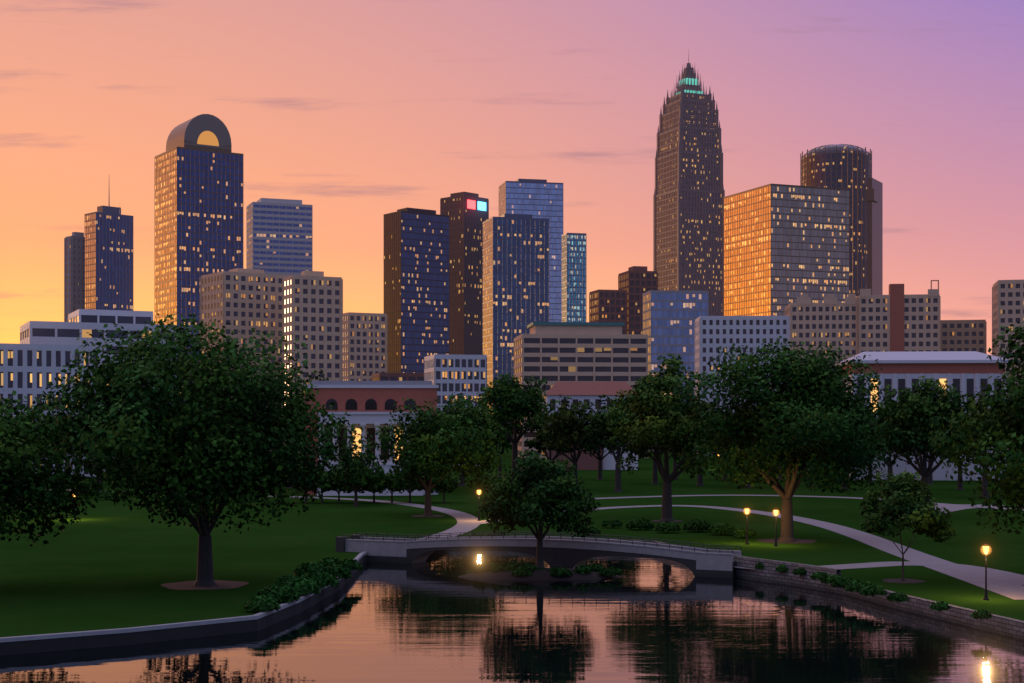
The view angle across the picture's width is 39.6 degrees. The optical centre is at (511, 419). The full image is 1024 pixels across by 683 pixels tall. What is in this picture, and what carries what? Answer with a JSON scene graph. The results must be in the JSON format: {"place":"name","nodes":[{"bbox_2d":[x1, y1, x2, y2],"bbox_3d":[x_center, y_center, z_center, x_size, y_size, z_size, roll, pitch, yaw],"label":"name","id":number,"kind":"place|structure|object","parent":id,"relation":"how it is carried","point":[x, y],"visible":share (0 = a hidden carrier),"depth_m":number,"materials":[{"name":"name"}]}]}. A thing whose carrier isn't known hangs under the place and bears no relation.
{"place":"outdoors","nodes":[
{"label":"outdoors","id":0,"kind":"place"},
{"bbox_2d":[85,196,132,310],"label":"tower","id":1,"kind":"structure","parent":0,"point":[109,257],"depth_m":907.93,"materials":[{"name":"blue glass"}]},
{"bbox_2d":[155,114,242,392],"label":"tower","id":2,"kind":"structure","parent":0,"point":[198,198],"depth_m":810.85,"materials":[{"name":"blue glass"}]},
{"bbox_2d":[70,490,479,537],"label":"footpath","id":3,"kind":"structure","parent":0,"point":[460,517],"depth_m":206.02,"materials":[{"name":"concrete"}]},
{"bbox_2d":[477,489,480,520],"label":"lamp","id":4,"kind":"object","parent":3,"relation":"on","point":[478,490],"visible":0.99,"depth_m":197.04,"materials":[{"name":"black metal"}]},
{"bbox_2d":[371,373,423,380],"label":"building","id":5,"kind":"structure","parent":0,"point":[397,377],"depth_m":481.83,"materials":[{"name":"brick"}]},
{"bbox_2d":[0,549,1023,682],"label":"pond water","id":6,"kind":"structure","parent":0,"point":[433,618],"depth_m":96.75,"materials":[{"name":"black liquid"}]},
{"bbox_2d":[0,444,1023,636],"bbox_3d":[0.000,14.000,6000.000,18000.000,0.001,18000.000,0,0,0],"label":"ground","id":7,"kind":"structure","parent":0,"point":[104,564],"depth_m":162.54,"materials":[{"name":"green plant"}]},
{"bbox_2d":[0,396,77,496],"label":"tree","id":8,"kind":"object","parent":7,"relation":"on","point":[37,437],"visible":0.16,"depth_m":253.63,"materials":[{"name":"green plant"}]},
{"bbox_2d":[0,343,101,476],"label":"office building","id":9,"kind":"structure","parent":7,"relation":"on","point":[29,371],"depth_m":341.85,"materials":[{"name":"paint"}]},
{"bbox_2d":[0,390,108,546],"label":"tree","id":10,"kind":"object","parent":7,"relation":"on","point":[29,473],"visible":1,"depth_m":115.33,"materials":[{"name":"green plant"}]},
{"bbox_2d":[47,414,88,482],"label":"tree","id":11,"kind":"object","parent":7,"relation":"on","point":[60,438],"visible":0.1,"depth_m":299.27,"materials":[{"name":"green plant"}]},
{"bbox_2d":[64,232,84,321],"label":"tower annex","id":12,"kind":"object","parent":7,"relation":"on","point":[74,271],"visible":0.34,"depth_m":915.21,"materials":[{"name":"grey concrete"}]},
{"bbox_2d":[32,486,142,501],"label":"lit shrubs","id":13,"kind":"object","parent":7,"relation":"on","point":[103,494],"visible":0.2,"depth_m":248.69,"materials":[{"name":"green plant"}]},
{"bbox_2d":[61,415,129,491],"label":"tree","id":14,"kind":"object","parent":7,"relation":"on","point":[74,448],"visible":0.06,"depth_m":273.55,"materials":[{"name":"green plant"}]},
{"bbox_2d":[20,321,177,470],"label":"office building","id":15,"kind":"structure","parent":7,"relation":"on","point":[50,332],"depth_m":385.23,"materials":[{"name":"paint"}]},
{"bbox_2d":[68,309,152,323],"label":"office building","id":16,"kind":"structure","parent":7,"relation":"on","point":[109,316],"depth_m":399.26,"materials":[{"name":"paint"}]},
{"bbox_2d":[0,555,366,655],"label":"bank face","id":17,"kind":"object","parent":7,"relation":"attached to","point":[78,642],"visible":0.48,"depth_m":96.45,"materials":[{"name":"concrete"},{"name":"stone"}]},
{"bbox_2d":[0,538,424,642],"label":"concrete kerb","id":18,"kind":"object","parent":17,"relation":"on","point":[358,557],"visible":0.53,"depth_m":96.20,"materials":[{"name":"grey concrete"}]},
{"bbox_2d":[23,313,372,585],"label":"oak tree","id":19,"kind":"object","parent":7,"relation":"on","point":[199,440],"visible":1,"depth_m":115.38,"materials":[{"name":"green plant"}]},
{"bbox_2d":[161,580,248,589],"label":"mulch bed","id":20,"kind":"object","parent":7,"relation":"on","point":[189,585],"visible":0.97,"depth_m":120.21,"materials":[{"name":"brown soil"}]},
{"bbox_2d":[200,268,290,450],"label":"beige office","id":21,"kind":"structure","parent":7,"relation":"on","point":[243,300],"depth_m":618.14,"materials":[{"name":"concrete"}]},
{"bbox_2d":[246,198,312,274],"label":"banded slab","id":22,"kind":"object","parent":7,"relation":"on","point":[279,236],"visible":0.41,"depth_m":967.33,"materials":[{"name":"glass"}]},
{"bbox_2d":[281,383,304,487],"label":"tree","id":23,"kind":"object","parent":7,"relation":"on","point":[298,408],"visible":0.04,"depth_m":291.09,"materials":[{"name":"green plant"}]},
{"bbox_2d":[243,556,362,611],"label":"bank shrubs","id":24,"kind":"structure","parent":7,"relation":"on","point":[313,577],"depth_m":116.34,"materials":[{"name":"green plant"}]},
{"bbox_2d":[288,464,319,502],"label":"tree","id":25,"kind":"object","parent":7,"relation":"on","point":[303,485],"visible":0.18,"depth_m":238.55,"materials":[{"name":"green plant"}]},
{"bbox_2d":[282,271,342,452],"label":"beige office","id":26,"kind":"structure","parent":7,"relation":"on","point":[312,310],"depth_m":601.24,"materials":[{"name":"concrete"}]},
{"bbox_2d":[299,369,328,409],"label":"tree","id":27,"kind":"object","parent":7,"relation":"on","point":[317,376],"visible":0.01,"depth_m":301.72,"materials":[{"name":"green plant"}]},
{"bbox_2d":[305,470,336,502],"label":"tree","id":28,"kind":"object","parent":7,"relation":"on","point":[324,488],"visible":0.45,"depth_m":237.92,"materials":[{"name":"green plant"}]},
{"bbox_2d":[326,474,354,502],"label":"tree","id":29,"kind":"object","parent":7,"relation":"on","point":[349,490],"visible":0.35,"depth_m":238.27,"materials":[{"name":"green plant"}]},
{"bbox_2d":[330,447,385,505],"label":"tree","id":30,"kind":"object","parent":7,"relation":"on","point":[366,478],"visible":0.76,"depth_m":230.15,"materials":[{"name":"green plant"}]},
{"bbox_2d":[343,312,386,380],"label":"office building","id":31,"kind":"structure","parent":7,"relation":"on","point":[364,346],"depth_m":703.91,"materials":[{"name":"concrete"}]},
{"bbox_2d":[305,381,438,495],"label":"colonnade hall","id":32,"kind":"structure","parent":7,"relation":"on","point":[368,405],"depth_m":266.74,"materials":[{"name":"red brick"}]},
{"bbox_2d":[358,467,387,502],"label":"tree","id":33,"kind":"object","parent":7,"relation":"on","point":[374,490],"visible":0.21,"depth_m":238.37,"materials":[{"name":"green plant"}]},
{"bbox_2d":[375,470,405,502],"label":"tree","id":34,"kind":"object","parent":7,"relation":"on","point":[389,483],"visible":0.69,"depth_m":237.90,"materials":[{"name":"green plant"}]},
{"bbox_2d":[395,468,418,502],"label":"tree","id":35,"kind":"object","parent":7,"relation":"on","point":[411,490],"visible":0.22,"depth_m":238.26,"materials":[{"name":"green plant"}]},
{"bbox_2d":[384,207,448,372],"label":"skyscraper","id":36,"kind":"structure","parent":7,"relation":"on","point":[416,275],"depth_m":858.68,"materials":[{"name":"blue glass"}]},
{"bbox_2d":[411,472,437,491],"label":"tree","id":37,"kind":"object","parent":7,"relation":"on","point":[421,488],"visible":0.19,"depth_m":237.76,"materials":[{"name":"green plant"}]},
{"bbox_2d":[412,515,444,516],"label":"tree mulch","id":38,"kind":"object","parent":7,"relation":"on","point":[428,516],"visible":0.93,"depth_m":206.16,"materials":[{"name":"brown soil"}]},
{"bbox_2d":[361,392,508,515],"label":"tree","id":39,"kind":"object","parent":7,"relation":"on","point":[435,446],"visible":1,"depth_m":204.39,"materials":[{"name":"green plant"}]},
{"bbox_2d":[431,473,460,502],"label":"tree","id":40,"kind":"object","parent":7,"relation":"on","point":[446,487],"visible":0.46,"depth_m":238.44,"materials":[{"name":"green plant"}]},
{"bbox_2d":[424,354,486,465],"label":"white box","id":41,"kind":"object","parent":7,"relation":"on","point":[451,374],"visible":0.38,"depth_m":431.71,"materials":[{"name":"paint"}]},
{"bbox_2d":[440,192,488,354],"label":"skyscraper","id":42,"kind":"structure","parent":7,"relation":"on","point":[467,213],"depth_m":910.45,"materials":[{"name":"stone"}]},
{"bbox_2d":[437,392,498,485],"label":"tree","id":43,"kind":"object","parent":7,"relation":"on","point":[458,401],"visible":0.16,"depth_m":301.20,"materials":[{"name":"green plant"}]},
{"bbox_2d":[491,413,525,477],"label":"tree","id":44,"kind":"object","parent":7,"relation":"on","point":[506,444],"visible":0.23,"depth_m":341.61,"materials":[{"name":"green plant"}]},
{"bbox_2d":[476,370,551,479],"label":"tree","id":45,"kind":"object","parent":7,"relation":"on","point":[515,404],"visible":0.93,"depth_m":317.85,"materials":[{"name":"green plant"}]},
{"bbox_2d":[483,213,548,443],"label":"skyscraper","id":46,"kind":"structure","parent":7,"relation":"on","point":[515,275],"depth_m":824.08,"materials":[{"name":"blue glass"}]},
{"bbox_2d":[499,179,562,321],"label":"skyscraper","id":47,"kind":"structure","parent":7,"relation":"on","point":[538,198],"depth_m":1016.90,"materials":[{"name":"blue glass"}]},
{"bbox_2d":[336,532,740,577],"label":"foot bridge","id":48,"kind":"structure","parent":7,"relation":"on","point":[571,552],"depth_m":142.20,"materials":[{"name":"concrete"}]},
{"bbox_2d":[524,411,572,482],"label":"tree","id":49,"kind":"object","parent":7,"relation":"on","point":[533,442],"visible":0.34,"depth_m":310.71,"materials":[{"name":"green plant"}]},
{"bbox_2d":[535,394,606,484],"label":"tree","id":50,"kind":"object","parent":7,"relation":"on","point":[571,423],"visible":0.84,"depth_m":282.80,"materials":[{"name":"green plant"}]},
{"bbox_2d":[562,233,585,321],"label":"teal tower","id":51,"kind":"structure","parent":7,"relation":"on","point":[573,277],"depth_m":946.73,"materials":[{"name":"teal glass"}]},
{"bbox_2d":[514,322,647,457],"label":"office building","id":52,"kind":"structure","parent":7,"relation":"on","point":[552,353],"depth_m":522.09,"materials":[{"name":"concrete"}]},
{"bbox_2d":[578,411,621,479],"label":"tree","id":53,"kind":"object","parent":7,"relation":"on","point":[599,457],"visible":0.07,"depth_m":331.35,"materials":[{"name":"green plant"}]},
{"bbox_2d":[451,517,756,536],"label":"shrubs","id":54,"kind":"structure","parent":7,"relation":"on","point":[700,525],"depth_m":175.78,"materials":[{"name":"green plant"}]},
{"bbox_2d":[589,289,626,333],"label":"building","id":55,"kind":"structure","parent":7,"relation":"on","point":[607,305],"depth_m":767.48,"materials":[{"name":"brick"}]},
{"bbox_2d":[583,394,648,491],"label":"tree","id":56,"kind":"object","parent":7,"relation":"on","point":[604,432],"visible":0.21,"depth_m":276.03,"materials":[{"name":"green plant"}]},
{"bbox_2d":[618,266,657,333],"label":"building","id":57,"kind":"structure","parent":7,"relation":"on","point":[636,282],"depth_m":776.25,"materials":[{"name":"brick"}]},
{"bbox_2d":[638,419,680,483],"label":"tree","id":58,"kind":"object","parent":7,"relation":"on","point":[654,479],"visible":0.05,"depth_m":310.66,"materials":[{"name":"green plant"}]},
{"bbox_2d":[652,520,680,521],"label":"mulch bed","id":59,"kind":"object","parent":7,"relation":"on","point":[665,521],"visible":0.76,"depth_m":196.00,"materials":[{"name":"brown soil"}]},
{"bbox_2d":[604,352,730,520],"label":"green tree","id":60,"kind":"object","parent":7,"relation":"on","point":[661,412],"visible":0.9,"depth_m":195.26,"materials":[{"name":"green plant"}]},
{"bbox_2d":[642,290,708,450],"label":"building","id":61,"kind":"structure","parent":7,"relation":"on","point":[669,317],"depth_m":641.35,"materials":[{"name":"blue glass"}]},
{"bbox_2d":[659,443,694,479],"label":"tree","id":62,"kind":"object","parent":7,"relation":"on","point":[674,463],"visible":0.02,"depth_m":331.56,"materials":[{"name":"plant"}]},
{"bbox_2d":[653,56,724,315],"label":"skyscraper","id":63,"kind":"structure","parent":7,"relation":"on","point":[688,222],"depth_m":1000.00,"materials":[{"name":"brown stone"}]},
{"bbox_2d":[672,398,721,485],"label":"tree","id":64,"kind":"object","parent":7,"relation":"on","point":[699,479],"visible":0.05,"depth_m":301.22,"materials":[{"name":"green plant"}]},
{"bbox_2d":[427,537,1023,639],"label":"stone bank wall","id":65,"kind":"structure","parent":7,"relation":"on","point":[1007,626],"depth_m":111.02,"materials":[{"name":"grey stone"}]},
{"bbox_2d":[733,555,840,576],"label":"bank parapet","id":66,"kind":"structure","parent":65,"relation":"on","point":[767,563],"depth_m":130.66,"materials":[{"name":"grey stone"}]},
{"bbox_2d":[694,316,789,455],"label":"office building","id":67,"kind":"structure","parent":7,"relation":"on","point":[712,334],"depth_m":559.47,"materials":[{"name":"paint"}]},
{"bbox_2d":[744,507,749,543],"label":"lamp","id":68,"kind":"object","parent":7,"relation":"on","point":[746,510],"visible":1,"depth_m":160.52,"materials":[{"name":"black metal"}]},
{"bbox_2d":[774,508,777,545],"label":"lamp","id":69,"kind":"object","parent":7,"relation":"on","point":[775,511],"visible":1,"depth_m":157.97,"materials":[{"name":"black metal"}]},
{"bbox_2d":[757,538,815,542],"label":"mulch bed","id":70,"kind":"object","parent":7,"relation":"on","point":[796,541],"visible":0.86,"depth_m":163.74,"materials":[{"name":"brown soil"}]},
{"bbox_2d":[724,184,849,315],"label":"office building","id":71,"kind":"structure","parent":7,"relation":"on","point":[785,245],"depth_m":811.96,"materials":[{"name":"glass"}]},
{"bbox_2d":[675,336,901,541],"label":"oak tree","id":72,"kind":"object","parent":7,"relation":"on","point":[796,420],"visible":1,"depth_m":160.72,"materials":[{"name":"green plant"}]},
{"bbox_2d":[784,294,858,378],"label":"beige wing","id":73,"kind":"structure","parent":7,"relation":"on","point":[830,319],"depth_m":623.42,"materials":[{"name":"beige concrete"}]},
{"bbox_2d":[800,144,882,296],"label":"round tower","id":74,"kind":"structure","parent":7,"relation":"on","point":[844,166],"depth_m":954.93,"materials":[{"name":"brown metal"}]},
{"bbox_2d":[841,402,876,489],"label":"tree","id":75,"kind":"object","parent":7,"relation":"on","point":[857,449],"visible":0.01,"depth_m":283.83,"materials":[{"name":"green plant"}]},
{"bbox_2d":[755,562,992,620],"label":"shrubs","id":76,"kind":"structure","parent":7,"relation":"on","point":[865,588],"depth_m":114.70,"materials":[{"name":"green plant"}]},
{"bbox_2d":[864,402,922,492],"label":"tree","id":77,"kind":"object","parent":7,"relation":"on","point":[890,470],"visible":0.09,"depth_m":268.52,"materials":[{"name":"green plant"}]},
{"bbox_2d":[858,280,940,353],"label":"office building","id":78,"kind":"structure","parent":7,"relation":"on","point":[896,319],"depth_m":617.28,"materials":[{"name":"concrete"}]},
{"bbox_2d":[883,579,925,582],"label":"mulch bed","id":79,"kind":"object","parent":7,"relation":"on","point":[900,581],"visible":0.97,"depth_m":123.18,"materials":[{"name":"brown soil"}]},
{"bbox_2d":[859,470,956,580],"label":"young tree","id":80,"kind":"object","parent":7,"relation":"on","point":[915,509],"visible":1,"depth_m":122.64,"materials":[{"name":"green plant"}]},
{"bbox_2d":[836,351,1008,480],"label":"long hall","id":81,"kind":"structure","parent":7,"relation":"on","point":[966,372],"depth_m":330.00,"materials":[{"name":"white brick"}]},
{"bbox_2d":[870,376,977,501],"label":"tree","id":82,"kind":"object","parent":7,"relation":"on","point":[922,410],"visible":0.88,"depth_m":204.52,"materials":[{"name":"green plant"}]},
{"bbox_2d":[926,449,932,483],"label":"tree","id":83,"kind":"object","parent":7,"relation":"on","point":[930,476],"depth_m":310.67,"materials":[{"name":"plant"}]},
{"bbox_2d":[945,406,980,489],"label":"tree","id":84,"kind":"object","parent":7,"relation":"on","point":[959,485],"visible":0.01,"depth_m":284.02,"materials":[{"name":"green plant"}]},
{"bbox_2d":[941,320,986,353],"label":"beige wing","id":85,"kind":"structure","parent":7,"relation":"on","point":[963,335],"depth_m":627.97,"materials":[{"name":"beige concrete"}]},
{"bbox_2d":[926,322,1023,534],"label":"tree","id":86,"kind":"object","parent":7,"relation":"on","point":[1012,417],"visible":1,"depth_m":120.10,"materials":[{"name":"green plant"}]},
{"bbox_2d":[948,386,1023,497],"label":"tree","id":87,"kind":"object","parent":7,"relation":"on","point":[984,480],"visible":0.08,"depth_m":254.77,"materials":[{"name":"green plant"}]},
{"bbox_2d":[983,543,988,599],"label":"lamp","id":88,"kind":"object","parent":7,"relation":"on","point":[985,548],"visible":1,"depth_m":110.55,"materials":[{"name":"black metal"}]},
{"bbox_2d":[992,280,1023,450],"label":"building","id":89,"kind":"structure","parent":7,"relation":"on","point":[1007,303],"depth_m":599.06,"materials":[{"name":"concrete"}]},
{"bbox_2d":[0,0,1023,354],"label":"sky","id":90,"kind":"structure","parent":0,"point":[359,112],"materials":[{"name":"orange"}]},
{"bbox_2d":[458,567,621,579],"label":"islet ground","id":91,"kind":"structure","parent":0,"point":[541,574],"depth_m":134.02,"materials":[{"name":"green plant"}]},
{"bbox_2d":[478,449,600,567],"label":"islet tree","id":92,"kind":"object","parent":91,"relation":"on","point":[530,496],"visible":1,"depth_m":133.72,"materials":[{"name":"green plant"}]},
{"bbox_2d":[472,561,622,576],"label":"shrubs","id":93,"kind":"object","parent":91,"relation":"on","point":[519,569],"visible":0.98,"depth_m":134.78,"materials":[{"name":"green plant"}]},
{"bbox_2d":[547,436,602,469],"bbox_3d":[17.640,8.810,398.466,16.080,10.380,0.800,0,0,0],"label":"building","id":94,"kind":"structure","parent":0,"point":[586,462],"depth_m":398.22,"materials":[{"name":"brick"}]},
{"bbox_2d":[545,382,637,469],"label":"red roof house","id":95,"kind":"structure","parent":0,"point":[576,392],"depth_m":400.00,"materials":[{"name":"ceramic"}]},
{"bbox_2d":[462,505,1023,599],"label":"path","id":96,"kind":"structure","parent":0,"point":[1014,592],"depth_m":153.47,"materials":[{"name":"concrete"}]},
{"bbox_2d":[588,495,1022,509],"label":"path","id":97,"kind":"structure","parent":0,"point":[753,495],"depth_m":259.61,"materials":[{"name":"concrete"}]},
{"bbox_2d":[735,561,1023,584],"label":"footpath","id":98,"kind":"structure","parent":0,"point":[1006,577],"depth_m":134.69,"materials":[{"name":"grey concrete"}]},
{"bbox_2d":[935,504,1003,512],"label":"plaza path","id":99,"kind":"structure","parent":0,"point":[953,507],"depth_m":226.89,"materials":[{"name":"concrete"}]}
]}

